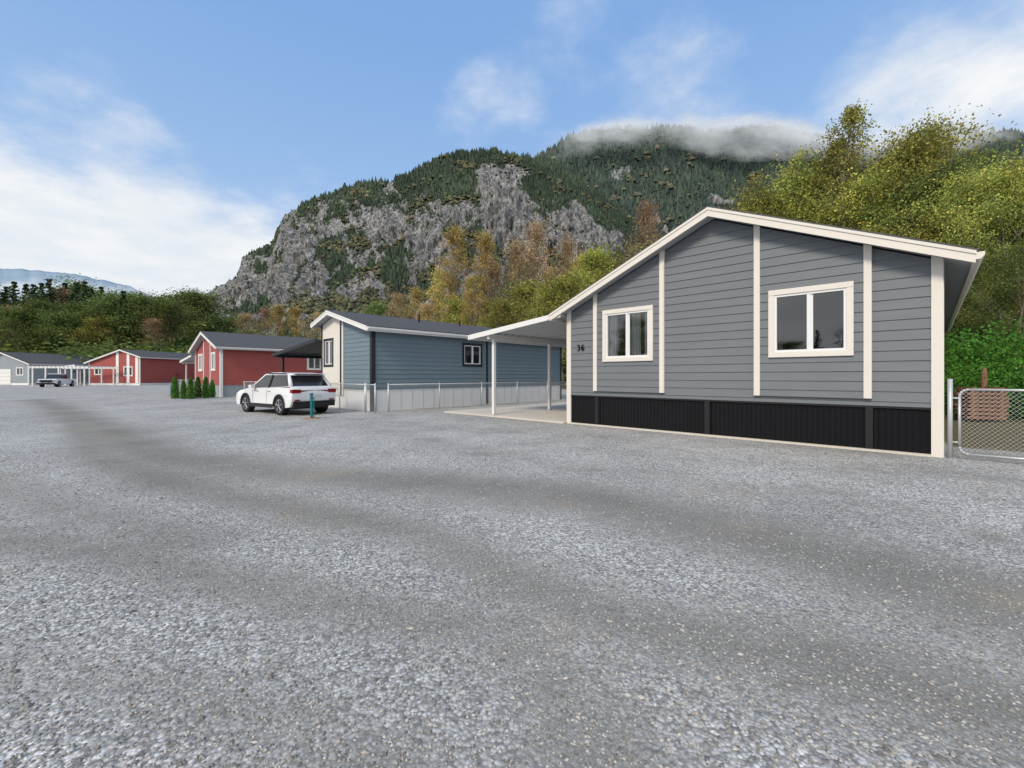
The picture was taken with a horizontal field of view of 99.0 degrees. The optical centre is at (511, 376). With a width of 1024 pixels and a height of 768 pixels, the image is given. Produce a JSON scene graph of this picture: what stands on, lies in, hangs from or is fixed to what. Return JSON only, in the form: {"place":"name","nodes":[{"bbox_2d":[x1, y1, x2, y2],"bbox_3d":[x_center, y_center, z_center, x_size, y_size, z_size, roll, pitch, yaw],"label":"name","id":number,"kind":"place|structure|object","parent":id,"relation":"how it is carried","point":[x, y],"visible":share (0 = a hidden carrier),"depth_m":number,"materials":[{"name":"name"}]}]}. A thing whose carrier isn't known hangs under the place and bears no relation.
{"place":"outdoors","nodes":[
{"label":"outdoors","id":0,"kind":"place"},
{"bbox_2d":[1,352,91,364],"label":"roof shingles","id":1,"kind":"object","parent":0,"point":[33,358],"visible":0.67,"depth_m":78.49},
{"bbox_2d":[0,268,149,306],"bbox_3d":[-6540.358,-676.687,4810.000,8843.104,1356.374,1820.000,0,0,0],"label":"distant mountain","id":2,"kind":"structure","parent":0,"point":[30,277],"depth_m":5090.81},
{"bbox_2d":[83,349,194,362],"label":"roof shingles","id":3,"kind":"object","parent":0,"point":[140,353],"visible":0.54,"depth_m":76.51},
{"bbox_2d":[189,331,320,348],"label":"roof shingles","id":4,"kind":"object","parent":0,"point":[221,339],"visible":0.43,"depth_m":34.33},
{"bbox_2d":[310,310,494,334],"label":"roof shingles","id":5,"kind":"object","parent":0,"point":[393,322],"visible":0.57,"depth_m":21.49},
{"bbox_2d":[206,150,640,337],"bbox_3d":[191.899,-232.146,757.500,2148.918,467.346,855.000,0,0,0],"label":"mountain","id":6,"kind":"structure","parent":0,"point":[296,251],"depth_m":688.96,"materials":[{"name":"grey stone"}]},
{"bbox_2d":[210,146,666,337],"bbox_3d":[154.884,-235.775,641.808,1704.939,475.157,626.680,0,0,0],"label":"mountain forest","id":7,"kind":"object","parent":6,"relation":"on","point":[556,179],"visible":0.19,"depth_m":769.00,"materials":[{"name":"green plant"}]},
{"bbox_2d":[0,384,1023,767],"bbox_3d":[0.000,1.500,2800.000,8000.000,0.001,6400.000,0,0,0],"label":"ground","id":8,"kind":"structure","parent":0,"point":[114,424],"depth_m":3.15,"materials":[{"name":"grey gravel"}]},
{"bbox_2d":[0,304,68,354],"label":"deciduous tree","id":9,"kind":"object","parent":8,"relation":"on","point":[16,312],"visible":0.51,"depth_m":100.11,"materials":[{"name":"green plant"}]},
{"bbox_2d":[0,292,70,352],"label":"deciduous tree","id":10,"kind":"object","parent":8,"relation":"on","point":[36,304],"visible":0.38,"depth_m":100.97,"materials":[{"name":"green plant"}]},
{"bbox_2d":[0,382,88,384],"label":"skirting","id":11,"kind":"object","parent":8,"relation":"on","point":[35,383],"visible":0.31,"depth_m":74.40,"materials":[{"name":"white"}]},
{"bbox_2d":[0,354,27,382],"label":"front wall","id":12,"kind":"structure","parent":11,"relation":"on","point":[7,362],"depth_m":74.27,"materials":[{"name":"grey paint"}]},
{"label":"rear walls","id":13,"kind":"object","parent":11,"relation":"on","visible":0},
{"bbox_2d":[30,365,88,382],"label":"side wall","id":14,"kind":"structure","parent":13,"relation":"attached to","point":[39,373],"depth_m":77.95,"materials":[{"name":"grey paint"}]},
{"bbox_2d":[20,306,84,353],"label":"deciduous tree","id":15,"kind":"object","parent":8,"relation":"on","point":[50,316],"visible":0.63,"depth_m":100.99,"materials":[{"name":"green plant"}]},
{"bbox_2d":[8,298,101,354],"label":"deciduous tree","id":16,"kind":"object","parent":8,"relation":"on","point":[67,306],"visible":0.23,"depth_m":103.89,"materials":[{"name":"green plant"}]},
{"bbox_2d":[36,374,76,386],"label":"pickup truck","id":17,"kind":"object","parent":8,"relation":"on","point":[57,380],"visible":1,"depth_m":61.02,"materials":[{"name":"white paint"}]},
{"bbox_2d":[29,366,117,385],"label":"white pergola","id":18,"kind":"object","parent":8,"relation":"on","point":[82,367],"visible":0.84,"depth_m":66.16,"materials":[{"name":"paint"}]},
{"bbox_2d":[32,305,120,348],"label":"deciduous tree","id":19,"kind":"object","parent":8,"relation":"on","point":[89,311],"visible":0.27,"depth_m":104.00,"materials":[{"name":"green plant"}]},
{"bbox_2d":[54,313,124,350],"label":"deciduous tree","id":20,"kind":"object","parent":8,"relation":"on","point":[92,320],"visible":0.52,"depth_m":102.52,"materials":[{"name":"green plant"}]},
{"bbox_2d":[59,289,146,341],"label":"deciduous tree","id":21,"kind":"object","parent":8,"relation":"on","point":[110,297],"visible":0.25,"depth_m":107.17,"materials":[{"name":"green plant"}]},
{"bbox_2d":[32,331,191,375],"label":"bush","id":22,"kind":"object","parent":8,"relation":"on","point":[89,353],"visible":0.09,"depth_m":89.70,"materials":[{"name":"green plant"}]},
{"bbox_2d":[65,289,179,349],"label":"deciduous tree","id":23,"kind":"object","parent":8,"relation":"on","point":[132,300],"visible":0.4,"depth_m":105.72,"materials":[{"name":"green plant"}]},
{"bbox_2d":[90,382,194,384],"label":"skirting","id":24,"kind":"object","parent":8,"relation":"on","point":[132,383],"visible":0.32,"depth_m":72.84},
{"bbox_2d":[90,351,138,382],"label":"front wall","id":25,"kind":"structure","parent":24,"relation":"on","point":[107,375],"depth_m":72.59,"materials":[{"name":"red paint"}]},
{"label":"rear walls","id":26,"kind":"object","parent":24,"relation":"on","visible":0},
{"bbox_2d":[141,358,194,382],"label":"side wall","id":27,"kind":"structure","parent":26,"relation":"attached to","point":[153,370],"depth_m":76.25,"materials":[{"name":"red paint"}]},
{"bbox_2d":[113,301,184,349],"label":"deciduous tree","id":28,"kind":"object","parent":8,"relation":"on","point":[142,316],"visible":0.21,"depth_m":106.64,"materials":[{"name":"green plant"}]},
{"bbox_2d":[131,292,207,348],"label":"deciduous tree","id":29,"kind":"object","parent":8,"relation":"on","point":[165,306],"visible":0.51,"depth_m":108.03,"materials":[{"name":"green plant"}]},
{"bbox_2d":[155,287,236,342],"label":"deciduous tree","id":30,"kind":"object","parent":8,"relation":"on","point":[175,296],"visible":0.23,"depth_m":134.57,"materials":[{"name":"green plant"}]},
{"bbox_2d":[168,286,243,334],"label":"deciduous tree","id":31,"kind":"object","parent":8,"relation":"on","point":[196,292],"visible":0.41,"depth_m":136.09,"materials":[{"name":"green plant"}]},
{"bbox_2d":[179,313,261,343],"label":"deciduous tree","id":32,"kind":"object","parent":8,"relation":"on","point":[228,321],"visible":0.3,"depth_m":139.14,"materials":[{"name":"green plant"}]},
{"bbox_2d":[201,384,247,396],"bbox_3d":[-18.628,1.075,39.595,8.000,0.850,15.000,0,0,44],"label":"skirting","id":33,"kind":"object","parent":8,"relation":"on","point":[230,390],"visible":0.16,"depth_m":31.95,"materials":[{"name":"grey paint"}]},
{"bbox_2d":[196,338,219,384],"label":"front wall","id":34,"kind":"structure","parent":33,"relation":"on","point":[215,376],"depth_m":33.86,"materials":[{"name":"red paint"}]},
{"bbox_2d":[223,349,320,384],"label":"side wall","id":35,"kind":"structure","parent":33,"relation":"on","point":[241,366],"depth_m":32.91,"materials":[{"name":"red paint"}]},
{"bbox_2d":[263,304,288,335],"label":"autumn tree","id":36,"kind":"object","parent":8,"relation":"on","point":[278,309],"visible":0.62,"depth_m":129.89,"materials":[{"name":"plant"}]},
{"bbox_2d":[236,372,335,414],"bbox_3d":[-9.475,0.677,18.227,4.600,1.645,2.160,0,0,35],"label":"parked suv","id":37,"kind":"object","parent":8,"relation":"on","point":[282,393],"visible":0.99,"depth_m":17.13,"materials":[{"name":"white paint"}]},
{"bbox_2d":[283,305,308,336],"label":"autumn tree","id":38,"kind":"object","parent":8,"relation":"on","point":[296,313],"visible":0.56,"depth_m":130.60,"materials":[{"name":"plant"}]},
{"bbox_2d":[272,338,320,371],"bbox_3d":[-10.007,-0.210,26.178,6.320,3.360,6.050,0,0,44],"label":"dark carport","id":39,"kind":"object","parent":8,"relation":"on","point":[310,348],"visible":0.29,"depth_m":25.47,"materials":[{"name":"grey paint"}]},
{"bbox_2d":[414,266,448,322],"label":"autumn tree","id":40,"kind":"object","parent":8,"relation":"on","point":[438,280],"visible":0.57,"depth_m":79.08,"materials":[{"name":"plant"}]},
{"bbox_2d":[321,324,561,410],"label":"corner boards","id":41,"kind":"object","parent":8,"relation":"on","point":[372,357],"visible":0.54,"depth_m":18.64,"materials":[{"name":"paint"}]},
{"bbox_2d":[328,385,559,410],"bbox_3d":[-3.201,1.040,25.114,5.000,0.920,13.200,0,0,44],"label":"skirting","id":42,"kind":"object","parent":8,"relation":"on","point":[382,400],"visible":0.58,"depth_m":21.09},
{"bbox_2d":[327,342,331,363],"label":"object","id":43,"kind":"structure","parent":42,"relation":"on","point":[327,352],"depth_m":22.34,"materials":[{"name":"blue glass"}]},
{"bbox_2d":[313,315,462,334],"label":"roof soffit","id":44,"kind":"structure","parent":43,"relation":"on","point":[325,319],"depth_m":21.48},
{"bbox_2d":[310,325,467,338],"bbox_3d":[-3.208,-2.236,25.106,5.920,0.710,14.020,0,0,44],"label":"eave gutter","id":45,"kind":"object","parent":44,"relation":"attached to","point":[392,330],"visible":0.47,"depth_m":19.75,"materials":[{"name":"white paint"}]},
{"bbox_2d":[344,322,369,389],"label":"front wall","id":46,"kind":"structure","parent":42,"relation":"on","point":[356,355],"depth_m":19.56,"materials":[{"name":"blue paint"}]},
{"bbox_2d":[323,317,339,394],"bbox_3d":[-8.827,-1.010,21.312,2.100,3.820,0.006,0,0,44],"label":"cream panel","id":47,"kind":"object","parent":46,"relation":"attached to","point":[331,327],"visible":0.83,"depth_m":21.03,"materials":[{"name":"paint"}]},
{"bbox_2d":[376,331,559,389],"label":"side wall","id":48,"kind":"structure","parent":42,"relation":"on","point":[401,358],"depth_m":21.58,"materials":[{"name":"blue paint"}]},
{"bbox_2d":[430,294,478,324],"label":"deciduous tree","id":49,"kind":"object","parent":8,"relation":"on","point":[455,305],"visible":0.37,"depth_m":68.71,"materials":[{"name":"green plant"}]},
{"bbox_2d":[432,223,479,322],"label":"autumn tree","id":50,"kind":"object","parent":8,"relation":"on","point":[457,240],"visible":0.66,"depth_m":72.59,"materials":[{"name":"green plant"}]},
{"bbox_2d":[455,273,489,325],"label":"autumn tree","id":51,"kind":"object","parent":8,"relation":"on","point":[470,281],"visible":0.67,"depth_m":65.87,"materials":[{"name":"plant"}]},
{"bbox_2d":[388,381,566,411],"bbox_3d":[-0.622,0.895,22.942,0.066,1.210,13.168,0,0,44],"label":"chain link fence","id":52,"kind":"object","parent":8,"relation":"on","point":[481,385],"visible":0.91,"depth_m":21.36,"materials":[{"name":"metal"}]},
{"bbox_2d":[461,258,509,320],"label":"autumn tree","id":53,"kind":"object","parent":8,"relation":"on","point":[493,266],"visible":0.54,"depth_m":70.21,"materials":[{"name":"brown plant"}]},
{"bbox_2d":[468,227,507,322],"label":"autumn tree","id":54,"kind":"object","parent":8,"relation":"on","point":[483,239],"visible":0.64,"depth_m":70.98,"materials":[{"name":"plant"}]},
{"bbox_2d":[474,294,526,327],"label":"deciduous tree","id":55,"kind":"object","parent":8,"relation":"on","point":[500,306],"visible":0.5,"depth_m":55.21,"materials":[{"name":"green plant"}]},
{"bbox_2d":[444,402,566,423],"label":"concrete patio","id":56,"kind":"structure","parent":8,"relation":"on","point":[557,413],"depth_m":17.34,"materials":[{"name":"beige concrete"}]},
{"bbox_2d":[468,314,566,414],"bbox_3d":[2.858,-0.270,18.326,4.420,3.480,8.550,0,0,44],"label":"patio awning","id":57,"kind":"object","parent":56,"relation":"on","point":[542,331],"visible":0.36,"depth_m":16.51,"materials":[{"name":"metal"}]},
{"bbox_2d":[472,275,544,326],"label":"deciduous tree","id":58,"kind":"object","parent":8,"relation":"on","point":[519,290],"visible":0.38,"depth_m":59.38,"materials":[{"name":"green plant"}]},
{"bbox_2d":[495,237,540,324],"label":"autumn tree","id":59,"kind":"object","parent":8,"relation":"on","point":[517,273],"visible":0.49,"depth_m":75.50,"materials":[{"name":"brown plant"}]},
{"bbox_2d":[504,215,563,306],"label":"autumn tree","id":60,"kind":"object","parent":8,"relation":"on","point":[537,237],"visible":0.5,"depth_m":73.45,"materials":[{"name":"brown plant"}]},
{"bbox_2d":[505,282,573,351],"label":"deciduous tree","id":61,"kind":"object","parent":8,"relation":"on","point":[539,295],"visible":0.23,"depth_m":54.19,"materials":[{"name":"green plant"}]},
{"bbox_2d":[511,267,595,387],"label":"deciduous tree","id":62,"kind":"object","parent":8,"relation":"on","point":[562,286],"visible":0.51,"depth_m":51.42,"materials":[{"name":"green plant"}]},
{"bbox_2d":[552,232,586,294],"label":"autumn tree","id":63,"kind":"object","parent":8,"relation":"on","point":[566,250],"visible":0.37,"depth_m":77.46,"materials":[{"name":"brown plant"}]},
{"bbox_2d":[565,238,618,293],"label":"deciduous tree","id":64,"kind":"object","parent":8,"relation":"on","point":[594,258],"visible":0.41,"depth_m":57.32,"materials":[{"name":"green plant"}]},
{"bbox_2d":[613,193,673,257],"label":"autumn tree","id":65,"kind":"object","parent":8,"relation":"on","point":[646,212],"visible":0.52,"depth_m":61.45,"materials":[{"name":"brown plant"}]},
{"bbox_2d":[569,422,930,456],"bbox_3d":[4.825,1.480,11.006,8.260,0.040,0.090,0,0,44],"label":"footing ledge","id":66,"kind":"object","parent":8,"relation":"on","point":[850,448],"visible":1,"depth_m":9.93,"materials":[{"name":"concrete"}]},
{"bbox_2d":[571,395,930,448],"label":"skirt posts","id":67,"kind":"object","parent":66,"relation":"on","point":[868,426],"visible":1,"depth_m":9.90,"materials":[{"name":"grey paint"}]},
{"bbox_2d":[571,220,930,407],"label":"front wall","id":68,"kind":"structure","parent":67,"relation":"on","point":[709,311],"depth_m":10.58,"materials":[{"name":"grey paint"}]},
{"bbox_2d":[595,228,863,398],"bbox_3d":[4.840,-1.496,11.001,6.390,3.922,0.077,0,0,44],"label":"window bay siding","id":69,"kind":"object","parent":68,"relation":"attached to","point":[789,260],"depth_m":9.78,"materials":[{"name":"grey paint"}]},
{"bbox_2d":[602,305,653,361],"bbox_3d":[3.265,-1.180,12.442,1.580,1.520,0.065,0,0,44],"label":"front window trim","id":70,"kind":"structure","parent":69,"relation":"attached to","point":[651,328],"depth_m":12.37,"materials":[{"name":"beige paint"}]},
{"bbox_2d":[606,310,648,357],"bbox_3d":[3.287,-1.180,12.465,1.340,1.280,0.080,0,0,44],"label":"front window frame","id":71,"kind":"object","parent":70,"relation":"attached to","point":[627,334],"visible":1,"depth_m":12.43,"materials":[{"name":"white plastic"}]},
{"bbox_2d":[609,312,646,355],"bbox_3d":[3.356,-1.180,12.538,1.400,1.480,0.060,0,0,44],"label":"front window curtain","id":72,"kind":"object","parent":71,"relation":"hanging from","point":[635,333],"visible":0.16,"depth_m":12.51,"materials":[{"name":"white fabric"}]},
{"bbox_2d":[618,312,644,355],"bbox_3d":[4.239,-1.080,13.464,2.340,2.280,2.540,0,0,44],"label":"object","id":73,"kind":"object","parent":71,"relation":"attached to","point":[621,335],"visible":0.16,"depth_m":14.62,"materials":[{"name":"clear glass"}]},
{"bbox_2d":[768,281,853,357],"bbox_3d":[6.406,-1.180,9.448,1.540,1.520,0.065,0,0,44],"label":"front window trim","id":74,"kind":"structure","parent":69,"relation":"attached to","point":[849,287],"depth_m":9.30,"materials":[{"name":"beige paint"}]},
{"bbox_2d":[774,288,845,351],"bbox_3d":[6.429,-1.180,9.471,1.300,1.280,0.080,0,0,44],"label":"front window frame","id":75,"kind":"object","parent":74,"relation":"attached to","point":[810,321],"visible":1,"depth_m":9.45,"materials":[{"name":"white plastic"}]},
{"bbox_2d":[778,291,843,349],"bbox_3d":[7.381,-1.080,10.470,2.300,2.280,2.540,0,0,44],"label":"window pane","id":76,"kind":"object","parent":75,"relation":"in","point":[828,320],"visible":0.36,"depth_m":11.59,"materials":[{"name":"clear glass"}]},
{"bbox_2d":[593,225,871,398],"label":"vertical battens","id":77,"kind":"object","parent":68,"relation":"attached to","point":[867,321],"visible":1,"depth_m":10.12,"materials":[{"name":"beige paint"}]},
{"bbox_2d":[572,395,930,453],"bbox_3d":[10.731,1.045,17.182,8.490,0.910,17.000,0,0,44],"label":"skirting","id":78,"kind":"object","parent":8,"relation":"on","point":[904,430],"visible":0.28,"depth_m":10.00,"materials":[{"name":"black metal"}]},
{"bbox_2d":[567,256,943,457],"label":"corner boards","id":79,"kind":"object","parent":8,"relation":"on","point":[937,356],"visible":1,"depth_m":8.11,"materials":[{"name":"beige paint"}]},
{"bbox_2d":[721,167,822,219],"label":"deciduous tree","id":80,"kind":"object","parent":8,"relation":"on","point":[766,203],"visible":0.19,"depth_m":42.81,"materials":[{"name":"green plant"}]},
{"bbox_2d":[736,142,888,226],"bbox_3d":[27.300,-9.213,39.346,13.043,22.179,15.208,0,0,-21],"label":"deciduous tree","id":81,"kind":"object","parent":8,"relation":"on","point":[794,181],"visible":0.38,"depth_m":38.42,"materials":[{"name":"green plant"}]},
{"bbox_2d":[798,133,865,226],"bbox_3d":[27.757,-9.289,38.324,5.000,22.432,6.996,0,0,44],"label":"birch tree","id":82,"kind":"object","parent":8,"relation":"on","point":[825,172],"visible":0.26,"depth_m":37.36,"materials":[{"name":"green plant"}]},
{"bbox_2d":[807,98,878,229],"bbox_3d":[27.387,-10.150,36.381,4.770,24.223,6.674,0,0,37],"label":"birch tree","id":83,"kind":"object","parent":8,"relation":"on","point":[852,117],"visible":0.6,"depth_m":35.48,"materials":[{"name":"green plant"}]},
{"bbox_2d":[797,146,978,235],"bbox_3d":[28.945,-7.902,34.233,12.121,19.473,12.321,0,0,-27],"label":"deciduous tree","id":84,"kind":"object","parent":8,"relation":"on","point":[864,183],"visible":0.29,"depth_m":33.28,"materials":[{"name":"green plant"}]},
{"bbox_2d":[812,103,1022,322],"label":"deciduous tree","id":85,"kind":"object","parent":8,"relation":"on","point":[925,140],"visible":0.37,"depth_m":31.06,"materials":[{"name":"green plant"}]},
{"bbox_2d":[846,143,1021,336],"bbox_3d":[30.209,-6.654,30.201,11.622,16.924,13.240,0,0,-39],"label":"deciduous tree","id":86,"kind":"object","parent":8,"relation":"on","point":[929,192],"visible":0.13,"depth_m":29.96,"materials":[{"name":"green plant"}]},
{"bbox_2d":[863,141,1023,337],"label":"deciduous tree","id":87,"kind":"object","parent":8,"relation":"on","point":[933,212],"visible":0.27,"depth_m":27.10,"materials":[{"name":"green plant"}]},
{"bbox_2d":[919,160,1023,338],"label":"deciduous tree","id":88,"kind":"object","parent":8,"relation":"on","point":[996,183],"visible":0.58,"depth_m":23.97,"materials":[{"name":"green plant"}]},
{"bbox_2d":[953,387,1009,419],"bbox_3d":[15.563,0.880,14.558,1.168,1.039,0.700,0,0,15],"label":"lumber stack","id":89,"kind":"object","parent":8,"relation":"on","point":[970,398],"visible":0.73,"depth_m":14.29,"materials":[{"name":"brown wood"}]},
{"bbox_2d":[944,339,1023,421],"bbox_3d":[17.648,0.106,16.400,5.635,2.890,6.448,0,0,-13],"label":"bush","id":90,"kind":"object","parent":8,"relation":"on","point":[950,373],"visible":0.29,"depth_m":15.69,"materials":[{"name":"green plant"}]},
{"bbox_2d":[944,307,1023,417],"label":"bush","id":91,"kind":"object","parent":8,"relation":"on","point":[992,343],"visible":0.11,"depth_m":17.37,"materials":[{"name":"green plant"}]},
{"bbox_2d":[944,320,1023,414],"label":"bush","id":92,"kind":"object","parent":8,"relation":"on","point":[968,346],"visible":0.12,"depth_m":17.99,"materials":[{"name":"green plant"}]},
{"bbox_2d":[945,252,1022,351],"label":"deciduous tree","id":93,"kind":"object","parent":8,"relation":"on","point":[968,302],"visible":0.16,"depth_m":23.50,"materials":[{"name":"green plant"}]},
{"bbox_2d":[947,379,1023,459],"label":"chain link gate","id":94,"kind":"structure","parent":8,"relation":"on","point":[950,398],"depth_m":7.84,"materials":[{"name":"metal"}]},
{"bbox_2d":[952,327,1023,416],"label":"bush","id":95,"kind":"object","parent":8,"relation":"on","point":[1001,356],"visible":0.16,"depth_m":16.57,"materials":[{"name":"green plant"}]},
{"bbox_2d":[957,267,1023,343],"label":"deciduous tree","id":96,"kind":"object","parent":8,"relation":"on","point":[992,292],"visible":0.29,"depth_m":22.12,"materials":[{"name":"green plant"}]},
{"bbox_2d":[958,236,1023,349],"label":"deciduous tree","id":97,"kind":"object","parent":8,"relation":"on","point":[1014,264],"visible":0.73,"depth_m":20.95,"materials":[{"name":"green plant"}]},
{"bbox_2d":[0,0,1023,310],"label":"sky","id":98,"kind":"structure","parent":0,"point":[149,145],"materials":[{"name":"blue"}]},
{"bbox_2d":[571,116,841,156],"bbox_3d":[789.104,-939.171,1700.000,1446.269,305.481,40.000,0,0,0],"label":"cloud","id":99,"kind":"structure","parent":0,"point":[768,135],"depth_m":1698.23,"materials":[{"name":"white"}]},
{"bbox_2d":[548,206,978,314],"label":"roof shingles","id":100,"kind":"object","parent":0,"point":[977,249],"visible":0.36,"depth_m":9.20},
{"bbox_2d":[542,129,1023,233],"bbox_3d":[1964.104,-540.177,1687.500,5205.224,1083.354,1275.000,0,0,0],"label":"mountain","id":101,"kind":"structure","parent":0,"point":[617,174],"depth_m":1689.86,"materials":[{"name":"green plant"}]},
{"bbox_2d":[531,122,1023,304],"bbox_3d":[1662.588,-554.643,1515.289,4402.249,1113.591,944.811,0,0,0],"label":"mountain forest","id":102,"kind":"object","parent":101,"relation":"on","point":[700,163],"visible":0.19,"depth_m":1730.72,"materials":[{"name":"green plant"}]},
{"bbox_2d":[783,123,995,153],"bbox_3d":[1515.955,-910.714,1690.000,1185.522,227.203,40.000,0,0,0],"label":"cloud","id":103,"kind":"structure","parent":0,"point":[804,139],"depth_m":1690.03,"materials":[{"name":"white"}]},
{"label":"rear walls","id":104,"kind":"object","parent":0,"visible":0},
{"bbox_2d":[556,216,971,332],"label":"roof soffit","id":105,"kind":"structure","parent":104,"relation":"on","point":[955,273],"depth_m":10.78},
{"bbox_2d":[549,210,975,320],"bbox_3d":[4.578,-2.919,10.726,9.330,2.318,0.045,0,0,44],"label":"rake board","id":106,"kind":"object","parent":105,"relation":"attached to","point":[934,251],"visible":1,"depth_m":9.39,"materials":[{"name":"white wood"}]},
{"bbox_2d":[549,207,976,315],"bbox_3d":[4.559,-2.992,10.706,9.350,2.172,0.018,0,0,44],"label":"rake moulding","id":107,"kind":"object","parent":106,"relation":"attached to","point":[816,226],"visible":1,"depth_m":9.39,"materials":[{"name":"white wood"}]},
{"bbox_2d":[547,251,984,333],"bbox_3d":[10.724,-1.950,17.175,9.550,0.356,17.820,0,0,44],"label":"eave gutter","id":108,"kind":"object","parent":105,"relation":"attached to","point":[973,269],"visible":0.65,"depth_m":9.88,"materials":[{"name":"beige paint"}]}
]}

